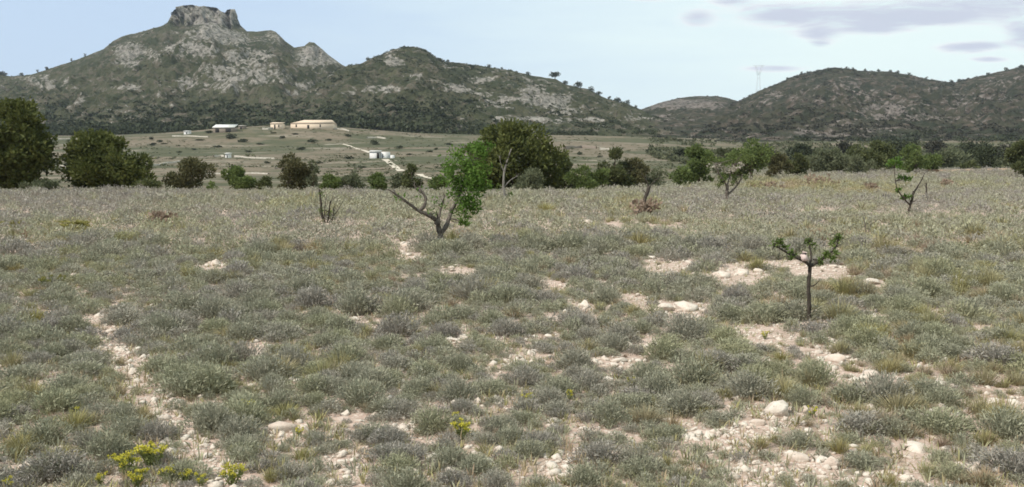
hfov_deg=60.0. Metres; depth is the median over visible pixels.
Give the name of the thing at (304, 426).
stone
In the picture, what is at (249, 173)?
stone wall
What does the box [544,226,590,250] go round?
shrub
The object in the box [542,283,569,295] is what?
grass tuft
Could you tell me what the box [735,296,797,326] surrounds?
shrub
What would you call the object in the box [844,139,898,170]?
evergreen bush
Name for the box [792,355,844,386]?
shrub
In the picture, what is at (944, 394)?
shrub
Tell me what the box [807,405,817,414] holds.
spurge plant
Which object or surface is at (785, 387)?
grass tuft
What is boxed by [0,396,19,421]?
shrub
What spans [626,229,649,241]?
shrub
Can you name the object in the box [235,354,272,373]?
shrub
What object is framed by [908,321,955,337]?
shrub
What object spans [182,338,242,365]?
shrub
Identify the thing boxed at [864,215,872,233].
dead stem
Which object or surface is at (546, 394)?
shrub
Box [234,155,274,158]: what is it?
stone wall
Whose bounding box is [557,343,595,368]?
shrub
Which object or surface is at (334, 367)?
grass tuft
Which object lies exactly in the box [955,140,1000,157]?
scrub tree
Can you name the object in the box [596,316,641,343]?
shrub
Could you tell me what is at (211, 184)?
green bush
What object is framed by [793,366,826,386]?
grass tuft
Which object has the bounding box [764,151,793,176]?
evergreen bush
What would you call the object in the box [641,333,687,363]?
shrub
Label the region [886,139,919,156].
scrub tree
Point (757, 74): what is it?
transmission pylon
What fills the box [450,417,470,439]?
spurge plant
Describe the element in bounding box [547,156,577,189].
green bush
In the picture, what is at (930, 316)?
grass tuft
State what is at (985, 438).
grass tuft
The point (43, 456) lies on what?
shrub
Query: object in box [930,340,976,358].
shrub
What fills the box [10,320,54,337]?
shrub
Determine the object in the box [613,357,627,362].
stone
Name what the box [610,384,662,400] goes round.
shrub
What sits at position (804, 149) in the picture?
scrub tree
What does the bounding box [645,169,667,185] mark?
green bush
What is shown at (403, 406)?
shrub
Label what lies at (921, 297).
shrub
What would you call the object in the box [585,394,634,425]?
shrub
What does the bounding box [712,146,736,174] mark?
evergreen bush
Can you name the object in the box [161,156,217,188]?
evergreen bush
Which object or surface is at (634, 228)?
shrub
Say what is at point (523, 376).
shrub
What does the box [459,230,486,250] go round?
shrub
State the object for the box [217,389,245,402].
shrub
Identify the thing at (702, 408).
grass tuft
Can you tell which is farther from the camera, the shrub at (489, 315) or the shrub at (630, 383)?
the shrub at (489, 315)
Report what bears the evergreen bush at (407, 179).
on the ground at (254, 136)
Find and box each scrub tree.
[673,148,690,158]
[785,143,821,158]
[833,140,860,157]
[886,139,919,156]
[923,140,947,156]
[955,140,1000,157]
[994,144,1010,157]
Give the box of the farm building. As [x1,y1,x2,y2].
[291,120,336,129]
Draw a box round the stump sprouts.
[318,182,343,222]
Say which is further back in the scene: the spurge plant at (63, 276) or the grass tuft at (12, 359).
the spurge plant at (63, 276)
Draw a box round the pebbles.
[0,248,1023,486]
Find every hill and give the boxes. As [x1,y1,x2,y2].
[295,47,673,137]
[641,96,750,137]
[686,67,1023,141]
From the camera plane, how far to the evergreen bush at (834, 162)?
133.18 m
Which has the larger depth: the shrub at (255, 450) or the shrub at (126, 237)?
the shrub at (126, 237)
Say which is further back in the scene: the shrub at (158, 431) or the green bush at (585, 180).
the green bush at (585, 180)
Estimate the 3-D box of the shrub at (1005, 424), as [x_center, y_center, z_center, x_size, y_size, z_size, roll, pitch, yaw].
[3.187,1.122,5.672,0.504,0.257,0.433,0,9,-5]
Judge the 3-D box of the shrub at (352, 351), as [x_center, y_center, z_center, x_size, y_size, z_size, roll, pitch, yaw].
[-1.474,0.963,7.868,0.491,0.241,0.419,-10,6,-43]
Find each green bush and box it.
[206,180,217,189]
[220,165,257,190]
[512,167,546,190]
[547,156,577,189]
[562,164,599,189]
[589,167,610,189]
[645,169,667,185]
[668,165,691,184]
[717,165,749,179]
[843,153,877,173]
[920,152,944,169]
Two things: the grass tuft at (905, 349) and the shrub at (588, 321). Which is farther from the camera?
the shrub at (588, 321)
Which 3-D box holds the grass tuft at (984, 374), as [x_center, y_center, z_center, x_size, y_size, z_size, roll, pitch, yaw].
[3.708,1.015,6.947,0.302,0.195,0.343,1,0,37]
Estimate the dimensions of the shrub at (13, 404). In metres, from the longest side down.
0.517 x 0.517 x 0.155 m
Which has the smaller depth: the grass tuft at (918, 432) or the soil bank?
the grass tuft at (918, 432)
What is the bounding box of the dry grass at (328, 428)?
[0,240,1023,486]
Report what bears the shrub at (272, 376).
on the ground at (254, 136)
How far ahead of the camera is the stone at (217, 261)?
15.80 m
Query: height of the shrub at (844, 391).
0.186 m
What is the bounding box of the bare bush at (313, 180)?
[302,159,320,188]
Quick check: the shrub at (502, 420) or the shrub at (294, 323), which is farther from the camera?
the shrub at (294, 323)
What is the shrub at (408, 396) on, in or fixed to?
on the ground at (254, 136)
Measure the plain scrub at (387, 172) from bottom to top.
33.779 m
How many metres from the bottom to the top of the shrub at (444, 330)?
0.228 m
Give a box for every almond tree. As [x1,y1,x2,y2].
[376,138,495,239]
[706,147,754,198]
[885,156,925,212]
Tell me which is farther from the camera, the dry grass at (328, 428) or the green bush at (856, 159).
the green bush at (856, 159)
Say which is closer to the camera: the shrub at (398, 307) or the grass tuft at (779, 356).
the grass tuft at (779, 356)
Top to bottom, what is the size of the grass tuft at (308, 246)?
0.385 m
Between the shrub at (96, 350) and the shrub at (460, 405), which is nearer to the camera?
the shrub at (460, 405)
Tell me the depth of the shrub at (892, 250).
17.05 m
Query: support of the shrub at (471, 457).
on the ground at (254, 136)
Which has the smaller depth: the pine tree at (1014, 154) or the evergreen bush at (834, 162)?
the pine tree at (1014, 154)
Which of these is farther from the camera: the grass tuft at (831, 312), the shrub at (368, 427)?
the grass tuft at (831, 312)
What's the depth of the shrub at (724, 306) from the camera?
10.14 m
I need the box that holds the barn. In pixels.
[212,124,237,132]
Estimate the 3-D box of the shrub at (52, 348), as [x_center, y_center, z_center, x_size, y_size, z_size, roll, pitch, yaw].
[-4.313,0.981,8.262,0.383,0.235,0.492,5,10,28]
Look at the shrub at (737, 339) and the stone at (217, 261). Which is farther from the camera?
the stone at (217, 261)
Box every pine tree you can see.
[0,95,58,189]
[49,127,157,189]
[456,117,575,189]
[458,127,505,188]
[549,71,560,77]
[573,81,582,87]
[1003,139,1023,176]
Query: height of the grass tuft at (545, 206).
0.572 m
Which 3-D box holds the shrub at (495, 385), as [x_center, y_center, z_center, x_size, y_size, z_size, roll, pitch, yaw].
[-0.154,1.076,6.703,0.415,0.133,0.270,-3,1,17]
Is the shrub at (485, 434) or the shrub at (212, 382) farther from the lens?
the shrub at (212, 382)
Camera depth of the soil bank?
138.67 m
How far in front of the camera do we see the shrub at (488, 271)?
13.43 m
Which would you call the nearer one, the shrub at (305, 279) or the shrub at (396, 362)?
the shrub at (396, 362)
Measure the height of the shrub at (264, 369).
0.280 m
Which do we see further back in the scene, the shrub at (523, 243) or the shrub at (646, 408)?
the shrub at (523, 243)
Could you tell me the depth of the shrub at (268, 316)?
10.09 m
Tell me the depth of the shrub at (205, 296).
11.14 m
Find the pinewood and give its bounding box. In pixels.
[1,116,1023,141]
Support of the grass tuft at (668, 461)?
on the ground at (254, 136)
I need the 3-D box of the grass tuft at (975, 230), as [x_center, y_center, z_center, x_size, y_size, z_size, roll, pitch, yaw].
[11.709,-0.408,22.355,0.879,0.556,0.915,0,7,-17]
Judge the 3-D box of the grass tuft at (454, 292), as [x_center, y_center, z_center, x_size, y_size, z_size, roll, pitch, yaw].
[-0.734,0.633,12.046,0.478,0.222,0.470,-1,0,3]
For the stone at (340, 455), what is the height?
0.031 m
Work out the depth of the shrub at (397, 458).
4.98 m
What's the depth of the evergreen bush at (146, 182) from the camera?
70.80 m
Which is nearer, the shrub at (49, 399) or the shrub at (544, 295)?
the shrub at (49, 399)
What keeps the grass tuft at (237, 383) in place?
on the ground at (254, 136)
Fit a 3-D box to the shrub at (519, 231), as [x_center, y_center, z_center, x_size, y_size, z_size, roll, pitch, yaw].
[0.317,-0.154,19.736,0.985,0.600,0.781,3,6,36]
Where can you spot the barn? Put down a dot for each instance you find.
(219, 128)
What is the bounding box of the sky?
[0,0,1023,108]
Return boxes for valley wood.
[647,136,1014,169]
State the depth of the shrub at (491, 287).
11.48 m
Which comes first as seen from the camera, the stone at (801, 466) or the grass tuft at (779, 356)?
the stone at (801, 466)
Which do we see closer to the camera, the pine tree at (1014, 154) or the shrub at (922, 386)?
the shrub at (922, 386)
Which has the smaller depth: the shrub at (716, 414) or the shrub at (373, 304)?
the shrub at (716, 414)
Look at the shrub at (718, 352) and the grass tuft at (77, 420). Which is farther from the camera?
the shrub at (718, 352)
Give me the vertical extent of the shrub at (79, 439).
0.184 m
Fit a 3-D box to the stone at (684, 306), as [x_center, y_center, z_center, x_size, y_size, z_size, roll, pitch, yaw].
[2.132,0.765,10.787,0.252,0.112,0.268,-7,17,-21]
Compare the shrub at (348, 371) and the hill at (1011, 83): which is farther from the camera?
the hill at (1011, 83)
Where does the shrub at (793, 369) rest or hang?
on the ground at (254, 136)
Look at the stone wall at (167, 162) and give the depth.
320.01 m
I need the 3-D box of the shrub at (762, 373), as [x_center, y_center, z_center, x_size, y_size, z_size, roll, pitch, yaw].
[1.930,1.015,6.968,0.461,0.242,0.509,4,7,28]
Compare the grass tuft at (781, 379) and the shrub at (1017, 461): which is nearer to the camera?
the shrub at (1017, 461)
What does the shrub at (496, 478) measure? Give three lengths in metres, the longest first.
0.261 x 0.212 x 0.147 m
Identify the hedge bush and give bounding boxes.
[317,172,342,189]
[339,172,368,189]
[366,171,387,190]
[390,172,408,190]
[427,175,449,190]
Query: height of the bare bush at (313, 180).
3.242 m
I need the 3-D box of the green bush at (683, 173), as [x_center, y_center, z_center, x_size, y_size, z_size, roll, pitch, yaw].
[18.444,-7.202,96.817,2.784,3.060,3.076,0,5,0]
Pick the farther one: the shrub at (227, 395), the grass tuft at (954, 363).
the grass tuft at (954, 363)
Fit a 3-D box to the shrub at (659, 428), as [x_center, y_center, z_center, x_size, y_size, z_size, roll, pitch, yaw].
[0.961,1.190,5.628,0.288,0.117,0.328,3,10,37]
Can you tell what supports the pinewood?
on the hill at (546, 97)
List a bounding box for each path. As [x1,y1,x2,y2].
[327,144,369,152]
[382,159,403,170]
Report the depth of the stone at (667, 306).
10.70 m
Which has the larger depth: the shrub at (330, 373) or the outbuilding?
the outbuilding
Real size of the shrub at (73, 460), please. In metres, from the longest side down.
0.453 x 0.423 x 0.194 m
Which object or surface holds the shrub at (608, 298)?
on the ground at (254, 136)
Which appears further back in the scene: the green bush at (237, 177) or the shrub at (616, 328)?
the green bush at (237, 177)
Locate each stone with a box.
[128,367,137,373]
[210,259,221,264]
[268,421,296,432]
[298,424,308,431]
[336,453,344,457]
[337,459,347,464]
[338,468,348,471]
[340,409,349,415]
[474,397,482,403]
[581,300,588,307]
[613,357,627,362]
[654,303,673,310]
[674,300,697,311]
[713,271,730,277]
[735,268,748,275]
[750,419,765,425]
[764,400,787,415]
[783,450,809,461]
[798,464,806,468]
[822,456,838,466]
[827,354,846,361]
[863,278,880,283]
[863,369,878,376]
[899,472,910,480]
[907,441,925,453]
[1009,399,1020,404]
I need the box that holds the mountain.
[0,5,344,133]
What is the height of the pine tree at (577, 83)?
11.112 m
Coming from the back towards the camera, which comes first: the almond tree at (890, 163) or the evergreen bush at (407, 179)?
the evergreen bush at (407, 179)
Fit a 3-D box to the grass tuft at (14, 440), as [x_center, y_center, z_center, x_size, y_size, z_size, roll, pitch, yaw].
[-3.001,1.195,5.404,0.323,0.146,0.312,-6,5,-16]
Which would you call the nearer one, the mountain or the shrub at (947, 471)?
the shrub at (947, 471)
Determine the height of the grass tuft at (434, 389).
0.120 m
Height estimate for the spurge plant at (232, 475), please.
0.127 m
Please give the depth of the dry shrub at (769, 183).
72.04 m
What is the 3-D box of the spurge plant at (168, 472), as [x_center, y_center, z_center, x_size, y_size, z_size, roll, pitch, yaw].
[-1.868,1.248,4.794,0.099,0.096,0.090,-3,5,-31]
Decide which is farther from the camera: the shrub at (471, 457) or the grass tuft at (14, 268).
the grass tuft at (14, 268)
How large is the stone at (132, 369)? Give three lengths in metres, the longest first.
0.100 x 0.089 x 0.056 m
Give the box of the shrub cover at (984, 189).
[0,165,1023,486]
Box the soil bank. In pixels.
[924,168,1006,172]
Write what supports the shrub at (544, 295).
on the ground at (254, 136)
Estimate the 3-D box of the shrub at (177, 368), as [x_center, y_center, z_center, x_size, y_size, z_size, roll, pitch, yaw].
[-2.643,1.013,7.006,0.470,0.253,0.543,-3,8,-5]
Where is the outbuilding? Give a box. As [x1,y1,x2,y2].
[270,122,284,128]
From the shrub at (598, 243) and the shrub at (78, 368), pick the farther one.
the shrub at (598, 243)
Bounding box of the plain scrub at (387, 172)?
[4,125,681,189]
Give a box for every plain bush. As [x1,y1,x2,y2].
[226,132,236,138]
[370,140,378,144]
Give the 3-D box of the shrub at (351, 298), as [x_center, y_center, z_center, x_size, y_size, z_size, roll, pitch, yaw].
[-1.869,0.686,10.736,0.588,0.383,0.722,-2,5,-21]
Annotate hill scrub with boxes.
[0,23,479,135]
[284,45,743,142]
[645,95,734,136]
[652,66,1023,143]
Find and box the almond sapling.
[769,225,846,320]
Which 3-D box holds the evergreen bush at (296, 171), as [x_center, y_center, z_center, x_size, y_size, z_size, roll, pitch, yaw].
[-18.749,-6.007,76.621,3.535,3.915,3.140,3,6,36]
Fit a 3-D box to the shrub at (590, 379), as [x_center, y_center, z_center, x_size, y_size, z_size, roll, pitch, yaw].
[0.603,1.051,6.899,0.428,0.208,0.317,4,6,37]
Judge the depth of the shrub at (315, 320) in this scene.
9.75 m
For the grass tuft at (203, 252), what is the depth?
17.38 m
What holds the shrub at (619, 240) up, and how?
on the ground at (254, 136)
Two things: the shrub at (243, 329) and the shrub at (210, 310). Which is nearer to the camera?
the shrub at (243, 329)
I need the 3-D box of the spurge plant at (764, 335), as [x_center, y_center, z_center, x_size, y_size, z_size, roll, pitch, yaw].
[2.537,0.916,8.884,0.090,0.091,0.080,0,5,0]
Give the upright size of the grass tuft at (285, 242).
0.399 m
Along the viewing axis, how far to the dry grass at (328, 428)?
5.70 m
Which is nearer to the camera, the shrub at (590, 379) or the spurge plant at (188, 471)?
the spurge plant at (188, 471)
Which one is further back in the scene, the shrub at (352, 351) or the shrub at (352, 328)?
the shrub at (352, 328)
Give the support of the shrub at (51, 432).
on the ground at (254, 136)
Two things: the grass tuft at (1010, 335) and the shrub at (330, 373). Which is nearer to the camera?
the shrub at (330, 373)
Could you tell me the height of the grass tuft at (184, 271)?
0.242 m
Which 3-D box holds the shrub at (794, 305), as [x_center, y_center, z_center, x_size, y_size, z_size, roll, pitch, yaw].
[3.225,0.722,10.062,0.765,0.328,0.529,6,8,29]
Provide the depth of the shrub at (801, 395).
6.34 m
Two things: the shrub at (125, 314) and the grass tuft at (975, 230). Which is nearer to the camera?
the shrub at (125, 314)
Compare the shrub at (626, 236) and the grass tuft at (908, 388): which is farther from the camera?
the shrub at (626, 236)
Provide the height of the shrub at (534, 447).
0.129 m
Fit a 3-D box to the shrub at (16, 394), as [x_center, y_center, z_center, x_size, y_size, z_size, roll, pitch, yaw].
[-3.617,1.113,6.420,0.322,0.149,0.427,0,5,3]
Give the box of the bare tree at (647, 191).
[637,166,660,214]
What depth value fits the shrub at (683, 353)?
7.94 m
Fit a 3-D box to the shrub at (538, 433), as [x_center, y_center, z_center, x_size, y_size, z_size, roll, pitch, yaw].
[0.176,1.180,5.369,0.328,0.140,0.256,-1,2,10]
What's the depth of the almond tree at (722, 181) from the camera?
45.38 m
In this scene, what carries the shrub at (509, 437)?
on the ground at (254, 136)
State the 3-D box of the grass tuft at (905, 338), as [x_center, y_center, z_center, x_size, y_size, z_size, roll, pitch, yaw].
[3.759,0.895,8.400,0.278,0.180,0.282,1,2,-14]
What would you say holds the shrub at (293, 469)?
on the ground at (254, 136)
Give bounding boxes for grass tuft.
[0,349,28,368]
[0,426,46,450]
[2,437,42,457]
[3,263,24,270]
[10,375,48,399]
[19,307,45,322]
[46,235,74,243]
[48,442,81,454]
[54,406,98,428]
[131,403,157,421]
[176,265,194,273]
[178,266,197,277]
[198,247,227,257]
[212,324,241,337]
[218,376,245,392]
[221,266,245,280]
[256,352,307,377]
[258,466,281,482]
[267,400,304,416]
[269,238,293,252]
[274,237,294,249]
[290,447,310,459]
[295,345,313,357]
[295,359,339,377]
[298,237,324,250]
[318,348,356,364]
[318,356,351,372]
[426,380,445,394]
[440,287,465,297]
[444,229,462,242]
[466,272,501,290]
[501,304,523,317]
[530,201,555,211]
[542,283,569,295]
[573,337,604,350]
[618,230,656,245]
[622,302,642,315]
[629,401,663,423]
[657,454,677,465]
[658,410,685,428]
[684,347,722,369]
[691,399,713,413]
[743,253,768,268]
[748,435,774,448]
[760,287,800,309]
[766,350,796,360]
[766,374,808,391]
[769,375,799,399]
[777,225,810,241]
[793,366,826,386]
[803,222,835,241]
[803,281,833,292]
[815,278,836,287]
[818,290,859,319]
[823,271,862,295]
[823,433,853,454]
[827,338,852,353]
[827,379,863,392]
[836,272,858,283]
[842,277,879,295]
[843,400,879,414]
[847,318,885,333]
[863,388,929,412]
[865,231,900,251]
[865,405,909,429]
[868,359,902,374]
[875,322,893,334]
[877,355,908,371]
[879,349,910,362]
[879,470,901,486]
[885,243,916,253]
[886,340,922,357]
[891,317,916,330]
[894,381,923,396]
[895,394,931,408]
[896,332,917,344]
[896,419,925,437]
[905,256,929,272]
[907,307,953,325]
[909,302,934,315]
[910,263,942,279]
[934,363,964,376]
[940,358,969,371]
[941,267,973,281]
[944,274,973,289]
[948,470,975,484]
[960,269,986,286]
[961,219,990,236]
[961,392,996,413]
[964,463,1012,486]
[965,283,1003,298]
[965,339,990,356]
[968,365,1006,385]
[968,427,1001,445]
[969,263,1007,279]
[972,390,1023,420]
[978,268,1010,285]
[978,360,1010,372]
[986,232,1017,247]
[987,326,1023,341]
[1003,367,1023,385]
[1005,312,1023,324]
[1005,337,1023,353]
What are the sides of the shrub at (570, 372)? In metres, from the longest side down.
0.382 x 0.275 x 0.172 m
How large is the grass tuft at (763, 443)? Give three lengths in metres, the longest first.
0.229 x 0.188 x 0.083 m
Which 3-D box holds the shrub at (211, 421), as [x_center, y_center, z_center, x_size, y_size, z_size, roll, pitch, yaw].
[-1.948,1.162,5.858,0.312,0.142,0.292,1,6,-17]
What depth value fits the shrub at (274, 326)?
9.13 m
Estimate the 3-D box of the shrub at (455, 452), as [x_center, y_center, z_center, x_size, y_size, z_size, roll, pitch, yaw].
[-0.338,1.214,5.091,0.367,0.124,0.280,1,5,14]
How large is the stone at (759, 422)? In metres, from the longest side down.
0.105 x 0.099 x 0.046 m
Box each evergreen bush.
[18,178,60,189]
[133,178,163,189]
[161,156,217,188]
[254,175,272,189]
[277,151,313,189]
[401,163,423,190]
[595,146,639,187]
[623,157,649,188]
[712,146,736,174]
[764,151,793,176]
[784,152,810,175]
[806,146,848,172]
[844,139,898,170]
[932,145,971,168]
[956,160,980,168]
[968,146,1005,167]
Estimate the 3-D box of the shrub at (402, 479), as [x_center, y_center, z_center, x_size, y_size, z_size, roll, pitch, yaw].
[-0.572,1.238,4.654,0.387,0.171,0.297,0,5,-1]
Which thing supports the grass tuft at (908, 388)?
on the ground at (254, 136)
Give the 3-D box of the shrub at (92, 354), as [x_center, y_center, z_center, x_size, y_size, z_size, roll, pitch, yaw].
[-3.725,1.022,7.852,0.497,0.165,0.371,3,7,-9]
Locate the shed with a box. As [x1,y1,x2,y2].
[238,125,246,128]
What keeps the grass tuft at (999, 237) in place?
on the ground at (254, 136)
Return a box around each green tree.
[683,142,716,183]
[724,137,777,179]
[898,142,931,172]
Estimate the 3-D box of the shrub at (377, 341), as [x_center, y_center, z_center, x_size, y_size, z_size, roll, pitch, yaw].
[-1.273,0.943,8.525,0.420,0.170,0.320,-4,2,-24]
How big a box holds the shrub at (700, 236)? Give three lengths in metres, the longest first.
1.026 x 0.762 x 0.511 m
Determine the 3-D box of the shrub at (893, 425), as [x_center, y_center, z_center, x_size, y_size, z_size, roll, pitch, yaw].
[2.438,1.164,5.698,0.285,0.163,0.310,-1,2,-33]
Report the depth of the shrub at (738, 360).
7.50 m
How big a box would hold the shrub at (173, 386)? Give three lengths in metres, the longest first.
0.579 x 0.442 x 0.231 m
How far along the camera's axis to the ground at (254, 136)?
13.36 m
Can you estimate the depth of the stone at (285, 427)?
5.79 m
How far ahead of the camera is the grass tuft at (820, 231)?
20.97 m
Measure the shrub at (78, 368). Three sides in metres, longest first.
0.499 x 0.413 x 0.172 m
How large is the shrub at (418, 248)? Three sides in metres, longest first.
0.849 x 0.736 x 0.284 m
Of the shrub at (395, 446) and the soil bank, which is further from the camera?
the soil bank
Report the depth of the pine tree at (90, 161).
73.89 m
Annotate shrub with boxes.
[0,318,19,336]
[0,362,56,384]
[0,387,35,404]
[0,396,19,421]
[0,397,31,420]
[0,402,38,422]
[2,341,36,354]
[9,442,96,483]
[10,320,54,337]
[10,415,76,449]
[16,348,62,366]
[19,448,70,483]
[27,337,71,359]
[29,383,83,416]
[36,369,95,392]
[37,312,67,331]
[40,230,79,242]
[53,311,94,335]
[57,338,91,354]
[57,355,109,377]
[60,427,100,454]
[63,347,110,357]
[63,380,111,399]
[65,349,119,366]
[72,240,125,257]
[73,423,138,464]
[93,408,161,438]
[97,302,146,326]
[102,401,143,419]
[107,229,145,242]
[123,226,159,237]
[133,352,185,374]
[133,419,181,443]
[135,309,187,335]
[146,356,207,389]
[147,210,178,223]
[147,308,200,320]
[150,313,203,327]
[151,366,224,399]
[155,284,206,310]
[157,456,217,486]
[160,295,203,313]
[177,395,238,435]
[177,400,216,418]
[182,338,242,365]
[183,357,244,399]
[186,288,243,320]
[189,342,223,358]
[190,329,227,344]
[193,292,217,300]
[193,412,227,430]
[194,265,229,283]
[196,314,232,332]
[206,408,267,443]
[210,302,253,321]
[212,278,259,298]
[215,441,261,459]
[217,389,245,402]
[220,316,262,340]
[220,430,263,454]
[221,337,265,362]
[221,393,279,425]
[223,387,283,410]
[225,311,267,331]
[232,352,299,381]
[233,285,280,305]
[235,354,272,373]
[238,294,280,312]
[240,235,281,255]
[240,276,284,293]
[240,295,284,307]
[242,230,270,250]
[245,318,307,340]
[248,306,285,318]
[249,309,288,324]
[252,299,283,315]
[257,369,289,389]
[259,317,310,333]
[260,385,306,408]
[262,342,314,367]
[266,232,302,241]
[268,460,313,483]
[274,308,307,322]
[275,343,308,353]
[282,371,340,394]
[284,238,318,250]
[284,271,328,290]
[293,278,336,308]
[294,474,320,486]
[296,388,333,408]
[300,310,339,328]
[301,304,332,319]
[301,359,330,374]
[304,372,350,396]
[305,329,345,347]
[312,365,345,382]
[321,325,353,341]
[323,309,358,332]
[323,339,363,356]
[325,339,371,363]
[328,358,374,370]
[329,374,391,411]
[332,317,364,329]
[333,284,379,315]
[336,291,385,314]
[336,362,371,383]
[338,278,379,289]
[339,361,399,390]
[351,419,402,445]
[356,439,434,466]
[363,335,397,350]
[363,365,402,384]
[364,394,398,414]
[364,421,421,447]
[365,462,439,486]
[370,310,428,337]
[373,292,418,316]
[374,285,435,312]
[374,449,425,475]
[378,352,412,371]
[378,397,431,418]
[389,393,428,407]
[395,374,436,398]
[396,276,432,291]
[398,284,435,308]
[404,227,445,249]
[405,288,439,303]
[405,401,456,433]
[406,357,450,378]
[407,240,437,252]
[407,333,454,352]
[423,319,464,337]
[423,444,470,468]
[425,268,459,286]
[430,237,471,255]
[431,466,476,486]
[433,374,482,402]
[441,349,476,372]
[445,275,495,300]
[445,394,476,413]
[446,303,477,320]
[452,453,502,476]
[457,449,495,471]
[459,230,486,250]
[465,430,507,445]
[472,464,515,486]
[473,378,516,395]
[474,303,505,324]
[478,264,510,279]
[480,412,518,432]
[481,239,522,252]
[482,279,529,299]
[483,280,536,304]
[484,313,526,337]
[488,426,528,444]
[490,269,518,281]
[501,407,547,423]
[502,360,545,387]
[503,358,545,374]
[504,439,551,455]
[505,227,541,243]
[505,273,548,288]
[508,436,553,461]
[509,282,536,292]
[512,227,556,251]
[515,427,564,447]
[520,287,566,303]
[528,224,555,242]
[530,383,571,405]
[531,374,587,396]
[537,398,577,415]
[542,372,574,391]
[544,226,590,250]
[544,481,561,486]
[548,240,582,251]
[548,306,600,326]
[555,364,593,380]
[555,458,607,486]
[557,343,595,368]
[561,311,601,330]
[565,436,630,466]
[568,227,590,241]
[569,368,614,392]
[573,324,602,339]
[576,234,626,250]
[578,231,617,255]
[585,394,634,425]
[591,229,622,238]
[591,284,623,304]
[591,329,633,351]
[595,232,623,245]
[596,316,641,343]
[603,390,652,408]
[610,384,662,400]
[611,440,663,468]
[613,239,638,249]
[613,375,651,389]
[615,453,668,483]
[617,231,647,239]
[618,359,676,382]
[620,243,658,256]
[620,390,664,407]
[622,224,650,237]
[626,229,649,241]
[626,315,657,333]
[629,197,662,215]
[631,405,673,421]
[637,362,684,398]
[639,421,689,442]
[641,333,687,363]
[645,226,679,239]
[654,381,715,417]
[656,309,708,338]
[658,347,704,361]
[658,350,729,386]
[659,234,706,250]
[680,381,719,399]
[682,270,722,287]
[686,228,720,247]
[688,388,725,414]
[692,232,733,252]
[692,343,738,373]
[695,409,734,425]
[698,321,735,333]
[699,477,729,486]
[704,323,751,343]
[706,340,759,355]
[709,299,741,321]
[711,335,757,348]
[712,366,781,399]
[715,349,775,371]
[716,280,754,303]
[716,301,754,321]
[722,354,758,371]
[729,233,774,252]
[733,359,786,385]
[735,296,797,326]
[746,231,785,246]
[750,181,784,187]
[756,301,789,319]
[757,357,794,378]
[768,295,827,320]
[774,427,822,449]
[776,280,815,300]
[781,382,823,407]
[783,365,828,381]
[787,235,822,251]
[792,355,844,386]
[803,288,846,304]
[804,173,839,184]
[817,303,865,320]
[822,379,874,404]
[822,408,893,437]
[823,312,859,335]
[833,448,884,471]
[837,319,891,348]
[846,313,890,328]
[846,365,927,404]
[849,280,878,296]
[856,292,886,307]
[863,182,880,188]
[866,413,918,438]
[868,245,915,257]
[872,292,923,312]
[874,308,924,324]
[878,277,910,293]
[881,279,913,297]
[883,287,928,304]
[888,317,930,343]
[899,403,981,436]
[902,272,955,297]
[904,331,947,352]
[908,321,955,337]
[909,375,964,399]
[912,254,961,276]
[914,320,956,339]
[915,384,972,406]
[922,236,965,253]
[929,459,973,483]
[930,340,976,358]
[936,329,986,351]
[940,178,958,185]
[960,340,1023,365]
[965,444,1023,480]
[967,237,999,252]
[968,399,1023,444]
[976,280,1023,303]
[988,348,1023,367]
[993,305,1023,319]
[998,270,1023,283]
[1010,277,1023,294]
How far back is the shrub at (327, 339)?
8.69 m
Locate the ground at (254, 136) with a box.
[0,126,1023,486]
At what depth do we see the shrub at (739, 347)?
8.09 m
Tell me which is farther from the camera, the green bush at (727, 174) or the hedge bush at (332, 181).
the green bush at (727, 174)
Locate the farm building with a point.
(320, 124)
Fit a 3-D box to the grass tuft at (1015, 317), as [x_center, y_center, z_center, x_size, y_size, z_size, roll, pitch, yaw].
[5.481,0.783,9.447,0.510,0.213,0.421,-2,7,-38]
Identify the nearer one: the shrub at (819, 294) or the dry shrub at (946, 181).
the shrub at (819, 294)
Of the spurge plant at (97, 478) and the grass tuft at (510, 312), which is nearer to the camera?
the spurge plant at (97, 478)
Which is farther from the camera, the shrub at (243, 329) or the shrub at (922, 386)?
the shrub at (243, 329)
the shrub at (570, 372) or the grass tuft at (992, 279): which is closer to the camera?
the shrub at (570, 372)
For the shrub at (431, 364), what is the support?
on the ground at (254, 136)
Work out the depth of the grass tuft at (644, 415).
5.95 m
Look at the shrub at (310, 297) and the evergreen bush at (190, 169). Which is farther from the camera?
the evergreen bush at (190, 169)
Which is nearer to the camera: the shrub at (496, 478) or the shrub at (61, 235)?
the shrub at (496, 478)
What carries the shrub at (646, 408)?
on the ground at (254, 136)
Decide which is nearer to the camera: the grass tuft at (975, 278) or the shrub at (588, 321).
the shrub at (588, 321)
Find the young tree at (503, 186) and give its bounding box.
[495,149,517,199]
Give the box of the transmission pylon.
[753,65,764,88]
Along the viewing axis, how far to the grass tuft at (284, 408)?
6.15 m
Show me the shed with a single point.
(241, 126)
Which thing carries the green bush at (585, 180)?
on the ground at (254, 136)
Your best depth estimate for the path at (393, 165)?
295.50 m
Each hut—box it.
[224,153,231,157]
[369,150,394,157]
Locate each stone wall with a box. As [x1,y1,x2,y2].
[153,160,179,165]
[172,135,208,136]
[206,172,269,173]
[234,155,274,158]
[275,167,391,169]
[564,145,596,148]
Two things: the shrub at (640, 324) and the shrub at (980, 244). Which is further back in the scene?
the shrub at (980, 244)
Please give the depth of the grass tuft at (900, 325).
9.01 m
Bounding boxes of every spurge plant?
[0,220,23,227]
[1,475,13,486]
[38,274,52,286]
[54,219,92,230]
[56,274,65,280]
[95,471,106,485]
[107,453,115,465]
[112,449,141,473]
[127,467,149,486]
[133,440,167,468]
[156,464,175,481]
[178,468,192,482]
[194,472,207,485]
[219,461,246,485]
[295,424,303,436]
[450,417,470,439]
[761,331,767,338]
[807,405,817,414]

